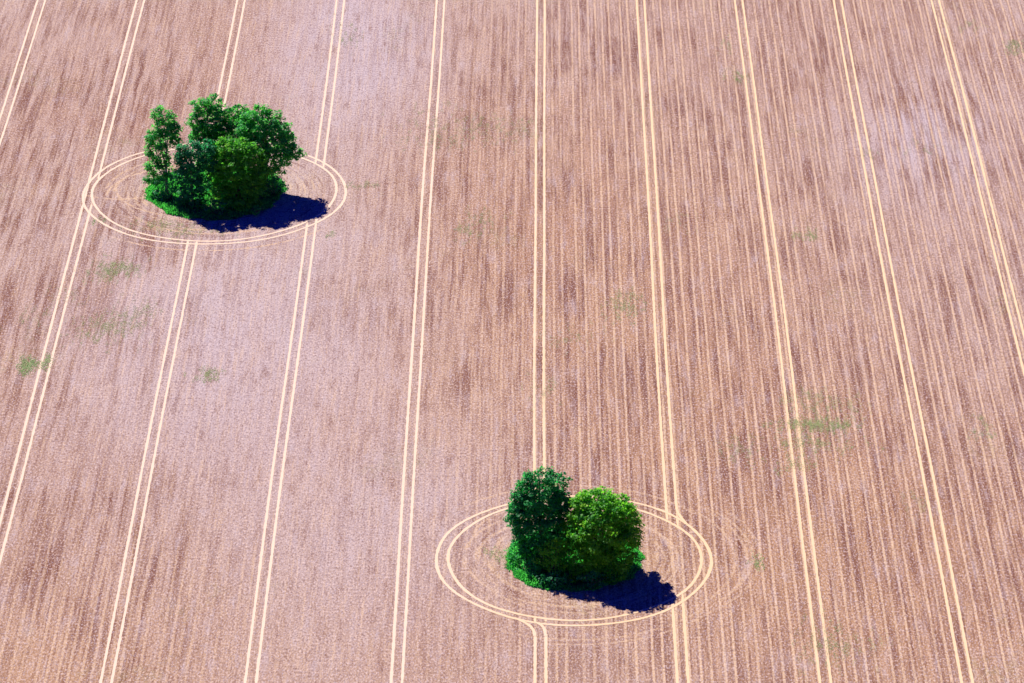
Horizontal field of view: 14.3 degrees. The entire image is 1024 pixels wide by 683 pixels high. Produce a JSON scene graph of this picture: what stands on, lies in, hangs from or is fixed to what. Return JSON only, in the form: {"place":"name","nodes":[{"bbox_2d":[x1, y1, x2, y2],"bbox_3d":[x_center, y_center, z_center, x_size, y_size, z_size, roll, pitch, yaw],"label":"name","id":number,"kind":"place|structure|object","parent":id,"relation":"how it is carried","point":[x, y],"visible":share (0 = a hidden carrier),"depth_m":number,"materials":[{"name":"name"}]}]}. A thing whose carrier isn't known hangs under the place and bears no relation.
{"place":"outdoors","nodes":[
{"label":"outdoors","id":0,"kind":"place"},
{"bbox_2d":[0,0,1023,682],"bbox_3d":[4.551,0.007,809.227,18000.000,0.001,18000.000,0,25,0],"label":"ground","id":1,"kind":"structure","parent":0,"point":[328,608],"depth_m":808.82,"materials":[{"name":"brown soil"}]},
{"bbox_2d":[0,0,45,144],"bbox_3d":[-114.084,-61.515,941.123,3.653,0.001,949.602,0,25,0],"label":"wheel track","id":2,"kind":"structure","parent":1,"relation":"on","point":[14,72],"depth_m":945.54,"materials":[{"name":"soil"}]},
{"bbox_2d":[0,0,144,563],"bbox_3d":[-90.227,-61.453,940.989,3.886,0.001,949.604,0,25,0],"label":"wheel track","id":3,"kind":"structure","parent":1,"relation":"on","point":[48,336],"depth_m":827.87,"materials":[{"name":"soil"}]},
{"bbox_2d":[142,104,183,189],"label":"slender tree","id":4,"kind":"object","parent":1,"relation":"on","point":[172,129],"visible":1,"depth_m":872.12,"materials":[{"name":"green plant"}]},
{"bbox_2d":[152,172,182,199],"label":"bush","id":5,"kind":"object","parent":1,"relation":"on","point":[175,187],"visible":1,"depth_m":872.20,"materials":[{"name":"green plant"}]},
{"bbox_2d":[99,0,245,682],"bbox_3d":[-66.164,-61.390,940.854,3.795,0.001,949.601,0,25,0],"label":"wheel track","id":6,"kind":"structure","parent":1,"relation":"on","point":[149,481],"depth_m":771.97,"materials":[{"name":"soil"}]},
{"bbox_2d":[171,138,222,208],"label":"columnar tree","id":7,"kind":"object","parent":1,"relation":"on","point":[189,170],"visible":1,"depth_m":866.40,"materials":[{"name":"green plant"}]},
{"bbox_2d":[184,93,232,180],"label":"tall tree","id":8,"kind":"object","parent":1,"relation":"on","point":[204,129],"visible":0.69,"depth_m":875.80,"materials":[{"name":"green plant"}]},
{"bbox_2d":[82,142,346,244],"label":"ring track","id":9,"kind":"structure","parent":1,"relation":"on","point":[323,211],"depth_m":868.85,"materials":[{"name":"soil"}]},
{"bbox_2d":[144,168,286,220],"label":"rough grass","id":10,"kind":"structure","parent":1,"relation":"on","point":[170,207],"depth_m":870.23,"materials":[{"name":"green plant"}]},
{"bbox_2d":[202,198,234,214],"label":"bush","id":11,"kind":"object","parent":1,"relation":"on","point":[214,205],"visible":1,"depth_m":865.94,"materials":[{"name":"green plant"}]},
{"bbox_2d":[216,103,252,162],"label":"tree","id":12,"kind":"object","parent":1,"relation":"on","point":[229,124],"visible":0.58,"depth_m":877.58,"materials":[{"name":"green plant"}]},
{"bbox_2d":[204,135,272,211],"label":"round tree","id":13,"kind":"object","parent":1,"relation":"on","point":[250,178],"visible":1,"depth_m":867.15,"materials":[{"name":"green plant"}]},
{"bbox_2d":[245,205,266,215],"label":"bush","id":14,"kind":"object","parent":1,"relation":"on","point":[257,207],"visible":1,"depth_m":866.75,"materials":[{"name":"green plant"}]},
{"bbox_2d":[233,103,307,189],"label":"broad tree","id":15,"kind":"object","parent":1,"relation":"on","point":[279,151],"visible":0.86,"depth_m":872.74,"materials":[{"name":"green plant"}]},
{"bbox_2d":[261,175,288,197],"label":"bush","id":16,"kind":"object","parent":1,"relation":"on","point":[282,184],"visible":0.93,"depth_m":875.37,"materials":[{"name":"green plant"}]},
{"bbox_2d":[244,0,344,682],"bbox_3d":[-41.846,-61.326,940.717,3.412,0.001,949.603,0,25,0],"label":"wheel track","id":17,"kind":"structure","parent":1,"relation":"on","point":[285,447],"depth_m":785.72,"materials":[{"name":"soil"}]},
{"bbox_2d":[390,0,444,682],"bbox_3d":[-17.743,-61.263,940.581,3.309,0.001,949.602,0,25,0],"label":"wheel track","id":18,"kind":"structure","parent":1,"relation":"on","point":[407,419],"depth_m":797.08,"materials":[{"name":"soil"}]},
{"bbox_2d":[504,538,526,565],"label":"bush","id":19,"kind":"object","parent":1,"relation":"on","point":[516,557],"visible":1,"depth_m":724.02,"materials":[{"name":"green plant"}]},
{"bbox_2d":[16,13,1022,679],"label":"weeds","id":20,"kind":"object","parent":1,"relation":"on","point":[792,425],"visible":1,"depth_m":804.98,"materials":[{"name":"green plant"}]},
{"bbox_2d":[516,557,543,577],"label":"bush","id":21,"kind":"object","parent":1,"relation":"on","point":[536,566],"visible":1,"depth_m":720.20,"materials":[{"name":"green plant"}]},
{"bbox_2d":[503,465,572,562],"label":"tall tree","id":22,"kind":"object","parent":1,"relation":"on","point":[529,511],"visible":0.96,"depth_m":720.30,"materials":[{"name":"green plant"}]},
{"bbox_2d":[533,0,547,682],"bbox_3d":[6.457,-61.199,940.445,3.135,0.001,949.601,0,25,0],"label":"wheel track","id":23,"kind":"structure","parent":1,"relation":"on","point":[543,365],"depth_m":835.94,"materials":[{"name":"soil"}]},
{"bbox_2d":[532,534,572,576],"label":"bush","id":24,"kind":"object","parent":1,"relation":"on","point":[556,545],"visible":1,"depth_m":718.51,"materials":[{"name":"green plant"}]},
{"bbox_2d":[535,571,573,587],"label":"bush","id":25,"kind":"object","parent":1,"relation":"on","point":[556,578],"visible":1,"depth_m":716.41,"materials":[{"name":"green plant"}]},
{"bbox_2d":[434,495,712,625],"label":"ring track","id":26,"kind":"structure","parent":1,"relation":"on","point":[640,618],"depth_m":720.07,"materials":[{"name":"soil"}]},
{"bbox_2d":[557,485,644,584],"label":"round tree","id":27,"kind":"object","parent":1,"relation":"on","point":[616,520],"visible":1,"depth_m":716.31,"materials":[{"name":"green plant"}]},
{"bbox_2d":[515,510,687,635],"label":"turning track","id":28,"kind":"structure","parent":1,"relation":"on","point":[544,628],"depth_m":704.59,"materials":[{"name":"soil"}]},
{"bbox_2d":[606,548,639,573],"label":"bush","id":29,"kind":"object","parent":1,"relation":"on","point":[629,559],"visible":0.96,"depth_m":721.27,"materials":[{"name":"green plant"}]},
{"bbox_2d":[635,0,689,682],"bbox_3d":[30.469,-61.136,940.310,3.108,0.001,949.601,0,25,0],"label":"wheel track","id":30,"kind":"structure","parent":1,"relation":"on","point":[687,669],"depth_m":816.05,"materials":[{"name":"soil"}]},
{"bbox_2d":[734,0,831,682],"bbox_3d":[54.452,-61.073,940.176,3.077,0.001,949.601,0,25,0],"label":"wheel track","id":31,"kind":"structure","parent":1,"relation":"on","point":[789,430],"depth_m":798.94,"materials":[{"name":"soil"}]},
{"bbox_2d":[833,0,973,682],"bbox_3d":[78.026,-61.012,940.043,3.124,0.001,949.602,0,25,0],"label":"wheel track","id":32,"kind":"structure","parent":1,"relation":"on","point":[914,430],"depth_m":796.67,"materials":[{"name":"soil"}]},
{"bbox_2d":[930,0,1023,375],"bbox_3d":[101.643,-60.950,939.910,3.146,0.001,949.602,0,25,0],"label":"wheel track","id":33,"kind":"structure","parent":1,"relation":"on","point":[984,211],"depth_m":881.29,"materials":[{"name":"soil"}]},
{"bbox_2d":[505,525,645,591],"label":"rough grass","id":34,"kind":"structure","parent":0,"point":[532,581],"depth_m":719.83,"materials":[{"name":"green plant"}]}
]}

